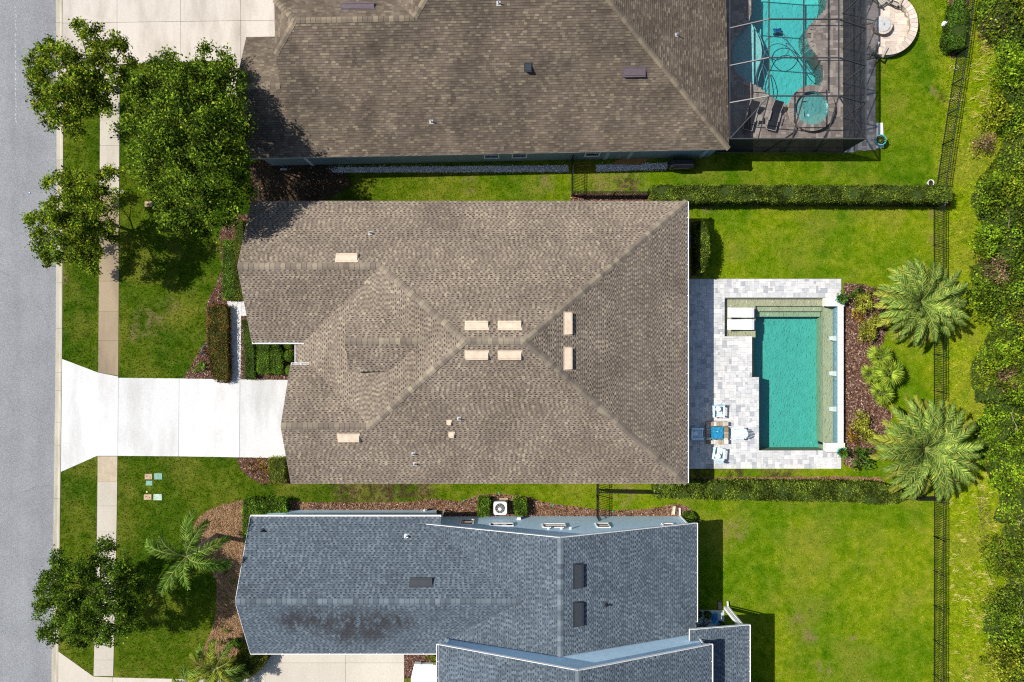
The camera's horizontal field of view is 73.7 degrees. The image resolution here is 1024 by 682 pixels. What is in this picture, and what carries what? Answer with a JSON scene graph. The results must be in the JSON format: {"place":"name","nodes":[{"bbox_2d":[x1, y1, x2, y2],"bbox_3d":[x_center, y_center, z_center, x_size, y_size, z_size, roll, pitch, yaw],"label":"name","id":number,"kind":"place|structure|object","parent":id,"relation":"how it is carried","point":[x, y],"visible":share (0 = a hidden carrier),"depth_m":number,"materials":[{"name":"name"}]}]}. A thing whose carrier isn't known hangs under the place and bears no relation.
{"place":"outdoors","nodes":[
{"label":"outdoors","id":0,"kind":"place"},
{"bbox_2d":[0,0,56,681],"bbox_3d":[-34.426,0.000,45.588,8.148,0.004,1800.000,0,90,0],"label":"road","id":1,"kind":"structure","parent":0,"point":[28,147],"depth_m":45.59,"materials":[{"name":"grey asphalt"}]},
{"bbox_2d":[94,65,119,675],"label":"sidewalk","id":2,"kind":"structure","parent":0,"point":[108,363],"depth_m":45.47,"materials":[{"name":"concrete"}]},
{"bbox_2d":[63,0,274,95],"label":"driveway","id":3,"kind":"structure","parent":0,"point":[183,27],"depth_m":45.47,"materials":[{"name":"concrete"}]},
{"bbox_2d":[61,359,287,471],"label":"driveway","id":4,"kind":"structure","parent":0,"point":[106,415],"depth_m":45.47,"materials":[{"name":"white concrete"}]},
{"bbox_2d":[58,652,403,681],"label":"driveway","id":5,"kind":"structure","parent":0,"point":[333,667],"depth_m":45.47,"materials":[{"name":"beige concrete"}]},
{"bbox_2d":[59,0,1010,681],"bbox_3d":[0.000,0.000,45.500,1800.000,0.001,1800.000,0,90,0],"label":"ground","id":6,"kind":"structure","parent":0,"point":[763,524],"depth_m":45.50,"materials":[{"name":"plant"}]},
{"bbox_2d":[51,0,63,681],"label":"kerb","id":7,"kind":"structure","parent":6,"relation":"on","point":[58,355],"depth_m":45.56,"materials":[{"name":"concrete"}]},
{"bbox_2d":[19,162,124,279],"bbox_3d":[-27.041,-7.402,42.453,7.401,6.214,7.429,0,90,0],"label":"maple tree","id":8,"kind":"object","parent":6,"relation":"on","point":[86,223],"visible":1,"depth_m":40.96,"materials":[{"name":"green plant"}]},
{"bbox_2d":[20,16,139,142],"bbox_3d":[-26.044,-15.962,42.163,7.431,6.794,7.711,0,90,0],"label":"maple tree","id":9,"kind":"object","parent":6,"relation":"on","point":[81,90],"visible":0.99,"depth_m":40.40,"materials":[{"name":"green plant"}]},
{"bbox_2d":[28,532,154,651],"bbox_3d":[-25.498,15.224,42.172,8.002,6.777,7.324,0,90,0],"label":"oak tree","id":10,"kind":"object","parent":6,"relation":"on","point":[124,606],"visible":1,"depth_m":40.38,"materials":[{"name":"green plant"}]},
{"bbox_2d":[106,37,265,247],"bbox_3d":[-18.817,-11.801,41.050,9.012,9.026,12.517,0,90,0],"label":"elm tree","id":11,"kind":"object","parent":6,"relation":"on","point":[204,151],"visible":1,"depth_m":38.77,"materials":[{"name":"green plant"}]},
{"bbox_2d":[172,665,202,681],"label":"palm tree","id":12,"kind":"object","parent":6,"relation":"on","point":[184,674],"visible":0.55,"depth_m":43.82,"materials":[{"name":"green plant"}]},
{"bbox_2d":[183,214,247,378],"bbox_3d":[-19.057,-2.820,45.470,3.036,0.160,11.759,14,90,0],"label":"mulch bed","id":13,"kind":"object","parent":6,"relation":"on","point":[216,295],"visible":0.25,"depth_m":45.48,"materials":[{"name":"brown wood"}]},
{"bbox_2d":[205,303,232,383],"bbox_3d":[-19.362,0.155,45.135,1.722,0.794,5.427,0,90,0],"label":"hedge","id":14,"kind":"object","parent":13,"relation":"on","point":[218,333],"visible":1,"depth_m":44.92,"materials":[{"name":"green plant"}]},
{"bbox_2d":[220,238,235,300],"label":"hedge","id":15,"kind":"object","parent":13,"relation":"on","point":[228,279],"visible":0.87,"depth_m":44.85,"materials":[{"name":"green plant"}]},
{"bbox_2d":[233,219,245,301],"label":"hedge","id":16,"kind":"object","parent":13,"relation":"on","point":[240,226],"visible":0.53,"depth_m":44.55,"materials":[{"name":"green plant"}]},
{"bbox_2d":[193,500,246,679],"bbox_3d":[-18.117,16.530,45.460,6.368,0.180,12.205,0,90,0],"label":"mulch bed","id":17,"kind":"object","parent":6,"relation":"on","point":[224,519],"visible":0.34,"depth_m":45.49,"materials":[{"name":"brown wood"}]},
{"bbox_2d":[144,509,232,597],"bbox_3d":[-19.282,12.438,42.486,4.827,6.112,4.328,-22,90,0],"label":"palm tree","id":18,"kind":"object","parent":17,"relation":"on","point":[197,561],"visible":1,"depth_m":40.13,"materials":[{"name":"green plant"}]},
{"bbox_2d":[186,638,245,681],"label":"palm tree","id":19,"kind":"object","parent":17,"relation":"on","point":[208,660],"visible":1,"depth_m":43.15,"materials":[{"name":"green plant"}]},
{"bbox_2d":[232,644,271,681],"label":"shrub","id":20,"kind":"object","parent":17,"relation":"on","point":[255,664],"visible":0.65,"depth_m":44.60,"materials":[{"name":"green plant"}]},
{"bbox_2d":[241,495,290,539],"bbox_3d":[-16.239,11.737,45.053,3.158,0.968,3.042,0,90,0],"label":"hedge","id":21,"kind":"object","parent":17,"relation":"on","point":[256,505],"visible":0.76,"depth_m":44.75,"materials":[{"name":"green plant"}]},
{"bbox_2d":[227,301,245,378],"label":"walkway","id":22,"kind":"structure","parent":6,"relation":"on","point":[235,329],"depth_m":45.47,"materials":[{"name":"white concrete"}]},
{"bbox_2d":[59,61,452,680],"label":"grass","id":23,"kind":"structure","parent":6,"relation":"on","point":[192,485],"depth_m":45.48,"materials":[{"name":"green plant"}]},
{"bbox_2d":[236,457,290,483],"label":"mulch bed","id":24,"kind":"object","parent":6,"relation":"on","point":[254,473],"visible":0.46,"depth_m":45.48,"materials":[{"name":"wood"}]},
{"bbox_2d":[267,455,288,483],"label":"shrub","id":25,"kind":"object","parent":24,"relation":"on","point":[278,470],"visible":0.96,"depth_m":44.80,"materials":[{"name":"green plant"}]},
{"bbox_2d":[240,316,295,379],"bbox_3d":[-15.426,0.452,45.468,5.384,0.165,4.341,0,90,0],"label":"mulch bed","id":26,"kind":"object","parent":6,"relation":"on","point":[282,376],"visible":0.16,"depth_m":45.48,"materials":[{"name":"wood"}]},
{"bbox_2d":[241,319,257,379],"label":"hedge","id":27,"kind":"object","parent":26,"relation":"on","point":[250,355],"visible":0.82,"depth_m":45.00,"materials":[{"name":"green plant"}]},
{"bbox_2d":[256,344,271,375],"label":"boxwood","id":28,"kind":"object","parent":26,"relation":"on","point":[263,365],"visible":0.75,"depth_m":44.70,"materials":[{"name":"green plant"}]},
{"bbox_2d":[268,347,286,375],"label":"boxwood","id":29,"kind":"object","parent":26,"relation":"on","point":[277,363],"visible":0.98,"depth_m":44.75,"materials":[{"name":"green plant"}]},
{"bbox_2d":[283,350,294,361],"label":"boxwood","id":30,"kind":"object","parent":26,"relation":"on","point":[288,356],"visible":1,"depth_m":44.89,"materials":[{"name":"green plant"}]},
{"bbox_2d":[249,160,351,201],"bbox_3d":[-14.075,-10.649,45.475,6.878,0.151,2.898,0,90,0],"label":"mulch bed","id":31,"kind":"object","parent":6,"relation":"on","point":[304,183],"visible":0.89,"depth_m":45.49,"materials":[{"name":"brown wood"}]},
{"bbox_2d":[404,654,435,678],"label":"mulch bed","id":32,"kind":"object","parent":6,"relation":"on","point":[410,660],"visible":0.61,"depth_m":45.48,"materials":[{"name":"wood"}]},
{"bbox_2d":[237,199,688,485],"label":"house","id":33,"kind":"structure","parent":6,"relation":"on","point":[490,342],"depth_m":40.97,"materials":[{"name":"brown"}]},
{"bbox_2d":[236,0,729,165],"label":"house","id":34,"kind":"structure","parent":6,"relation":"on","point":[373,81],"depth_m":40.88,"materials":[{"name":"brown"}]},
{"bbox_2d":[235,508,750,681],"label":"house","id":35,"kind":"structure","parent":6,"relation":"on","point":[537,599],"depth_m":40.90,"materials":[{"name":"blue tile"}]},
{"bbox_2d":[542,523,566,527],"bbox_3d":[2.668,11.640,43.090,1.538,0.860,0.060,0,90,0],"label":"window","id":36,"kind":"structure","parent":35,"relation":"in","point":[552,525],"depth_m":43.08,"materials":[{"name":"white paint"}]},
{"bbox_2d":[289,493,698,529],"bbox_3d":[-1.308,11.398,45.467,27.563,0.166,2.511,0,90,0],"label":"mulch bed","id":37,"kind":"object","parent":6,"relation":"on","point":[467,507],"visible":0.41,"depth_m":45.49,"materials":[{"name":"brown wood"}]},
{"bbox_2d":[476,494,491,517],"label":"hedge","id":38,"kind":"object","parent":37,"relation":"on","point":[483,507],"visible":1,"depth_m":44.75,"materials":[{"name":"green plant"}]},
{"bbox_2d":[493,498,507,514],"bbox_3d":[-0.779,10.966,45.110,1.019,0.760,1.019,0,90,0],"label":"air conditioner","id":39,"kind":"object","parent":37,"relation":"on","point":[500,506],"visible":1,"depth_m":44.80,"materials":[{"name":"white metal"}]},
{"bbox_2d":[513,495,528,517],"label":"hedge","id":40,"kind":"object","parent":37,"relation":"on","point":[520,504],"visible":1,"depth_m":44.80,"materials":[{"name":"green plant"}]},
{"bbox_2d":[681,510,696,522],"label":"shrub","id":41,"kind":"object","parent":37,"relation":"on","point":[689,517],"visible":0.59,"depth_m":44.99,"materials":[{"name":"green plant"}]},
{"bbox_2d":[329,162,667,173],"bbox_3d":[-0.795,-11.495,45.501,22.847,0.098,0.735,0,90,0],"label":"gravel bed","id":42,"kind":"object","parent":6,"relation":"on","point":[538,168],"visible":1,"depth_m":45.49,"materials":[{"name":"white stone"}]},
{"bbox_2d":[612,158,648,164],"bbox_3d":[7.917,-12.000,45.468,2.633,0.035,0.533,0,90,0],"label":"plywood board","id":43,"kind":"object","parent":42,"relation":"on","point":[635,161],"visible":0.9,"depth_m":45.45,"materials":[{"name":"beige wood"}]},
{"bbox_2d":[571,192,647,200],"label":"mulch bed","id":44,"kind":"object","parent":6,"relation":"on","point":[609,198],"visible":0.63,"depth_m":45.48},
{"bbox_2d":[573,191,651,195],"bbox_3d":[6.733,-9.683,44.865,5.405,1.370,0.072,0,90,0],"label":"metal fence","id":45,"kind":"object","parent":6,"relation":"on","point":[614,193],"visible":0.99,"depth_m":44.76,"materials":[{"name":"black metal"}]},
{"bbox_2d":[596,489,660,494],"bbox_3d":[7.617,9.883,44.865,4.040,1.370,0.073,1,90,0],"label":"metal fence","id":46,"kind":"object","parent":6,"relation":"on","point":[619,492],"visible":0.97,"depth_m":44.66,"materials":[{"name":"black metal"}]},
{"bbox_2d":[667,159,694,170],"bbox_3d":[11.142,-11.606,44.950,1.600,1.100,0.640,0,90,0],"label":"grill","id":47,"kind":"object","parent":6,"relation":"on","point":[681,164],"visible":1,"depth_m":44.50,"materials":[{"name":"black metal"}]},
{"bbox_2d":[691,221,701,275],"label":"mulch bed","id":48,"kind":"object","parent":6,"relation":"on","point":[692,248],"visible":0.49,"depth_m":45.49,"materials":[{"name":"wood"}]},
{"bbox_2d":[693,220,711,274],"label":"hedge","id":49,"kind":"object","parent":48,"relation":"on","point":[701,241],"visible":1,"depth_m":43.88,"materials":[{"name":"green plant"}]},
{"bbox_2d":[696,610,723,627],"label":"patio","id":50,"kind":"structure","parent":6,"relation":"on","point":[720,613],"depth_m":45.45,"materials":[{"name":"concrete"}]},
{"bbox_2d":[689,279,841,468],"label":"pool deck","id":51,"kind":"structure","parent":6,"relation":"on","point":[720,366],"depth_m":45.42,"materials":[{"name":"grey stone"}]},
{"bbox_2d":[689,428,703,439],"bbox_3d":[12.155,6.103,44.963,0.944,0.924,0.818,0,90,0],"label":"lawn chair","id":52,"kind":"object","parent":51,"relation":"on","point":[695,433],"visible":0.98,"depth_m":44.90,"materials":[{"name":"white plastic"}]},
{"bbox_2d":[705,421,728,443],"bbox_3d":[13.565,6.073,45.235,1.473,0.390,1.474,0,90,0],"label":"fire table","id":53,"kind":"object","parent":51,"relation":"on","point":[716,432],"visible":1,"depth_m":45.06,"materials":[{"name":"stone"}]},
{"bbox_2d":[711,447,725,462],"bbox_3d":[13.588,7.509,44.963,0.818,0.924,0.944,8,90,0],"label":"lawn chair","id":54,"kind":"object","parent":51,"relation":"on","point":[716,455],"visible":1,"depth_m":44.90,"materials":[{"name":"white plastic"}]},
{"bbox_2d":[712,403,724,417],"bbox_3d":[13.595,4.564,44.963,0.818,0.924,0.944,0,90,0],"label":"lawn chair","id":55,"kind":"object","parent":51,"relation":"on","point":[717,410],"visible":1,"depth_m":44.91,"materials":[{"name":"white plastic"}]},
{"bbox_2d":[730,427,747,439],"bbox_3d":[14.935,6.070,44.963,0.944,0.924,0.818,0,90,0],"label":"lawn chair","id":56,"kind":"object","parent":51,"relation":"on","point":[737,432],"visible":1,"depth_m":44.91,"materials":[{"name":"white plastic"}]},
{"bbox_2d":[725,297,844,451],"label":"swimming pool","id":57,"kind":"structure","parent":51,"relation":"in","point":[797,357],"depth_m":46.95,"materials":[{"name":"teal liquid"}]},
{"bbox_2d":[727,319,753,329],"bbox_3d":[15.208,-1.089,45.489,1.846,0.578,0.682,0,90,0],"label":"sun lounger","id":58,"kind":"object","parent":57,"relation":"on","point":[740,324],"visible":1,"depth_m":45.37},
{"bbox_2d":[728,308,753,317],"bbox_3d":[15.216,-1.887,45.489,1.829,0.578,0.649,0,90,0],"label":"sun lounger","id":59,"kind":"object","parent":57,"relation":"on","point":[742,312],"visible":1,"depth_m":45.37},
{"bbox_2d":[835,290,848,304],"bbox_3d":[21.584,-2.779,44.556,0.952,0.979,0.930,24,90,0],"label":"plant pot","id":60,"kind":"object","parent":57,"relation":"on","point":[841,298],"visible":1,"depth_m":44.48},
{"bbox_2d":[713,0,842,152],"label":"screened deck","id":61,"kind":"structure","parent":6,"relation":"on","point":[824,35],"depth_m":45.44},
{"bbox_2d":[741,100,760,131],"bbox_3d":[15.779,-14.853,45.074,0.685,0.733,1.876,14,90,0],"label":"sun lounger","id":62,"kind":"object","parent":61,"relation":"on","point":[748,124],"visible":0.93,"depth_m":45.10,"materials":[{"name":"grey fabric"}]},
{"bbox_2d":[765,99,784,130],"bbox_3d":[17.335,-14.853,45.074,0.685,0.733,1.876,14,90,0],"label":"sun lounger","id":63,"kind":"object","parent":61,"relation":"on","point":[775,114],"visible":1,"depth_m":45.10,"materials":[{"name":"grey fabric"}]},
{"bbox_2d":[716,0,866,151],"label":"pool enclosure","id":64,"kind":"object","parent":61,"relation":"on","point":[854,83],"visible":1,"depth_m":43.28,"materials":[{"name":"brown metal"}]},
{"bbox_2d":[788,85,834,131],"bbox_3d":[19.829,-15.399,45.290,3.040,0.420,3.040,0,90,0],"label":"spa","id":65,"kind":"object","parent":61,"relation":"on","point":[816,114],"visible":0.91,"depth_m":45.28,"materials":[{"name":"liquid"}]},
{"bbox_2d":[651,478,905,505],"bbox_3d":[17.464,9.902,44.920,16.643,1.260,1.783,0,90,0],"label":"hedge","id":66,"kind":"object","parent":6,"relation":"on","point":[867,492],"visible":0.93,"depth_m":44.53,"materials":[{"name":"green plant"}]},
{"bbox_2d":[730,0,831,107],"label":"swimming pool","id":67,"kind":"structure","parent":6,"relation":"in","point":[786,76],"depth_m":46.85,"materials":[{"name":"teal liquid"}]},
{"bbox_2d":[756,31,819,91],"bbox_3d":[18.020,-18.888,45.572,4.246,0.056,3.631,-18,90,0],"label":"pool hose","id":68,"kind":"object","parent":67,"relation":"on","point":[781,58],"visible":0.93,"depth_m":45.55,"materials":[{"name":"plastic"}]},
{"bbox_2d":[689,476,884,482],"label":"mulch bed","id":69,"kind":"object","parent":6,"relation":"on","point":[878,479],"visible":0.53,"depth_m":45.49,"materials":[{"name":"brown wood"}]},
{"bbox_2d":[647,183,953,207],"bbox_3d":[18.767,-9.569,44.725,19.743,1.610,1.435,0,90,0],"label":"hedge","id":70,"kind":"object","parent":6,"relation":"on","point":[910,195],"visible":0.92,"depth_m":44.18,"materials":[{"name":"green plant"}]},
{"bbox_2d":[690,201,950,206],"bbox_3d":[19.373,-9.219,45.522,19.712,0.056,0.585,0,90,0],"label":"mulch bed","id":71,"kind":"object","parent":6,"relation":"on","point":[948,204],"visible":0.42,"depth_m":45.49,"materials":[{"name":"wood"}]},
{"bbox_2d":[844,0,881,152],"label":"paver path","id":72,"kind":"structure","parent":6,"relation":"on","point":[868,143],"depth_m":45.44,"materials":[{"name":"grey stone"}]},
{"bbox_2d":[843,283,892,468],"bbox_3d":[23.714,2.299,45.458,3.348,0.185,12.404,0,90,0],"label":"mulch bed","id":73,"kind":"object","parent":6,"relation":"on","point":[857,394],"visible":0.7,"depth_m":45.47,"materials":[{"name":"brown wood"}]},
{"bbox_2d":[849,408,872,440],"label":"shrub","id":74,"kind":"object","parent":73,"relation":"on","point":[862,422],"visible":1,"depth_m":44.53,"materials":[{"name":"green plant"}]},
{"bbox_2d":[849,290,873,313],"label":"shrub","id":75,"kind":"object","parent":73,"relation":"on","point":[860,305],"visible":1,"depth_m":44.57,"materials":[{"name":"yellow plant"}]},
{"bbox_2d":[851,444,875,472],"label":"shrub","id":76,"kind":"object","parent":73,"relation":"on","point":[866,460],"visible":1,"depth_m":44.84,"materials":[{"name":"green plant"}]},
{"bbox_2d":[857,318,878,343],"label":"shrub","id":77,"kind":"object","parent":73,"relation":"on","point":[871,331],"visible":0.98,"depth_m":44.63,"materials":[{"name":"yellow plant"}]},
{"bbox_2d":[860,365,878,384],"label":"fan palm","id":78,"kind":"object","parent":73,"relation":"on","point":[872,378],"visible":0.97,"depth_m":44.60,"materials":[{"name":"green plant"}]},
{"bbox_2d":[866,345,892,366],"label":"fan palm","id":79,"kind":"object","parent":73,"relation":"on","point":[884,351],"visible":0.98,"depth_m":44.14,"materials":[{"name":"green plant"}]},
{"bbox_2d":[869,382,894,405],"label":"fan palm","id":80,"kind":"object","parent":73,"relation":"on","point":[887,397],"visible":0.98,"depth_m":44.21,"materials":[{"name":"green plant"}]},
{"bbox_2d":[873,359,904,389],"bbox_3d":[24.401,2.171,44.504,2.212,2.045,2.072,0,90,0],"label":"fan palm","id":81,"kind":"object","parent":73,"relation":"on","point":[897,370],"visible":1,"depth_m":43.87,"materials":[{"name":"green plant"}]},
{"bbox_2d":[876,123,883,147],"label":"step slab","id":82,"kind":"structure","parent":6,"relation":"on","point":[879,128],"depth_m":45.39,"materials":[{"name":"concrete"}]},
{"bbox_2d":[874,134,890,147],"bbox_3d":[24.175,-13.137,44.923,1.108,0.915,0.793,-26,90,0],"label":"plant pot","id":83,"kind":"object","parent":82,"relation":"on","point":[881,139],"visible":1,"depth_m":44.93,"materials":[{"name":"ceramic"}]},
{"bbox_2d":[867,0,907,57],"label":"round patio","id":84,"kind":"structure","parent":6,"relation":"on","point":[895,35],"depth_m":45.43,"materials":[{"name":"stone"}]},
{"bbox_2d":[871,15,892,35],"bbox_3d":[24.516,-20.898,45.210,1.240,0.480,1.240,0,90,0],"label":"fire pit","id":85,"kind":"object","parent":84,"relation":"on","point":[882,25],"visible":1,"depth_m":45.07,"materials":[{"name":"stone"}]},
{"bbox_2d":[874,0,917,56],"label":"seat wall","id":86,"kind":"structure","parent":84,"relation":"on","point":[909,12],"depth_m":44.98,"materials":[{"name":"stone"}]},
{"bbox_2d":[872,257,968,348],"bbox_3d":[26.006,-2.411,43.755,5.959,3.561,5.865,0,90,0],"label":"palm tree","id":87,"kind":"object","parent":6,"relation":"on","point":[921,301],"visible":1,"depth_m":42.76,"materials":[{"name":"green plant"}]},
{"bbox_2d":[866,395,984,502],"bbox_3d":[26.033,6.767,43.473,6.936,4.126,6.781,0,90,0],"label":"palm tree","id":88,"kind":"object","parent":6,"relation":"on","point":[940,454],"visible":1,"depth_m":42.28,"materials":[{"name":"green plant"}]},
{"bbox_2d":[933,204,945,681],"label":"metal fence","id":89,"kind":"object","parent":6,"relation":"on","point":[943,503],"visible":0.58,"depth_m":44.72,"materials":[{"name":"black metal"}]},
{"bbox_2d":[933,0,974,206],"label":"metal fence","id":90,"kind":"object","parent":6,"relation":"on","point":[964,64],"visible":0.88,"depth_m":44.66,"materials":[{"name":"black metal"}]},
{"bbox_2d":[947,0,969,61],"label":"mulch bed","id":91,"kind":"object","parent":6,"relation":"on","point":[951,55],"visible":0.13,"depth_m":45.48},
{"bbox_2d":[939,0,969,54],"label":"shrub","id":92,"kind":"object","parent":91,"relation":"on","point":[952,37],"visible":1,"depth_m":44.60,"materials":[{"name":"green plant"}]},
{"bbox_2d":[933,0,1011,681],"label":"rough grass","id":93,"kind":"structure","parent":6,"relation":"on","point":[961,368],"depth_m":45.46,"materials":[{"name":"green plant"}]},
{"bbox_2d":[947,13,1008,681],"bbox_3d":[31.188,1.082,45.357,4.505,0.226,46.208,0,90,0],"label":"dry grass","id":94,"kind":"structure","parent":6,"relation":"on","point":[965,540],"depth_m":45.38,"materials":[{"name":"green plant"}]},
{"bbox_2d":[967,132,997,157],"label":"bush","id":95,"kind":"object","parent":6,"relation":"on","point":[988,147],"visible":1,"depth_m":44.81,"materials":[{"name":"brown plant"}]},
{"bbox_2d":[966,219,1004,263],"bbox_3d":[30.804,-6.636,44.450,2.419,2.179,3.041,45,90,0],"label":"bush","id":96,"kind":"object","parent":6,"relation":"on","point":[995,235],"visible":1,"depth_m":44.10,"materials":[{"name":"green plant"}]},
{"bbox_2d":[964,275,1009,322],"bbox_3d":[30.659,-2.713,44.322,3.057,2.438,3.150,0,90,0],"label":"bush","id":97,"kind":"object","parent":6,"relation":"on","point":[977,300],"visible":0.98,"depth_m":44.05,"materials":[{"name":"green plant"}]},
{"bbox_2d":[980,254,1010,287],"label":"bush","id":98,"kind":"object","parent":6,"relation":"on","point":[1001,268],"visible":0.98,"depth_m":43.88,"materials":[{"name":"brown plant"}]},
{"bbox_2d":[972,86,1019,129],"bbox_3d":[31.422,-14.954,44.467,2.475,2.150,2.749,32,90,0],"label":"bush","id":99,"kind":"object","parent":6,"relation":"on","point":[1001,107],"visible":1,"depth_m":44.21,"materials":[{"name":"green plant"}]},
{"bbox_2d":[969,0,1023,681],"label":"thicket","id":100,"kind":"object","parent":6,"relation":"on","point":[995,20],"visible":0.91,"depth_m":44.47,"materials":[{"name":"green plant"}]},
{"bbox_2d":[972,172,1020,219],"bbox_3d":[31.314,-9.410,44.302,3.128,2.476,3.263,0,90,0],"label":"bush","id":101,"kind":"object","parent":6,"relation":"on","point":[989,198],"visible":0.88,"depth_m":43.87,"materials":[{"name":"green plant"}]},
{"bbox_2d":[974,399,1023,449],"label":"bush","id":102,"kind":"object","parent":6,"relation":"on","point":[991,418],"visible":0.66,"depth_m":44.07,"materials":[{"name":"green plant"}]},
{"bbox_2d":[985,342,1013,376],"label":"bush","id":103,"kind":"object","parent":6,"relation":"on","point":[1004,363],"visible":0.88,"depth_m":44.17,"materials":[{"name":"green plant"}]},
{"bbox_2d":[977,527,1023,583],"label":"bush","id":104,"kind":"object","parent":6,"relation":"on","point":[998,558],"visible":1,"depth_m":43.75,"materials":[{"name":"green plant"}]},
{"bbox_2d":[977,636,1023,681],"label":"bush","id":105,"kind":"object","parent":6,"relation":"on","point":[997,653],"visible":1,"depth_m":44.08,"materials":[{"name":"green plant"}]},
{"bbox_2d":[977,581,1023,630],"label":"bush","id":106,"kind":"object","parent":6,"relation":"on","point":[997,609],"visible":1,"depth_m":43.90,"materials":[{"name":"green plant"}]},
{"bbox_2d":[986,37,1023,90],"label":"bush","id":107,"kind":"object","parent":6,"relation":"on","point":[1015,55],"visible":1,"depth_m":43.82,"materials":[{"name":"green plant"}]},
{"bbox_2d":[986,459,1023,502],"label":"bush","id":108,"kind":"object","parent":6,"relation":"on","point":[1007,486],"visible":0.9,"depth_m":44.01,"materials":[{"name":"green plant"}]},
{"bbox_2d":[987,364,1023,391],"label":"bush","id":109,"kind":"object","parent":6,"relation":"on","point":[1005,377],"visible":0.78,"depth_m":44.22,"materials":[{"name":"brown plant"}]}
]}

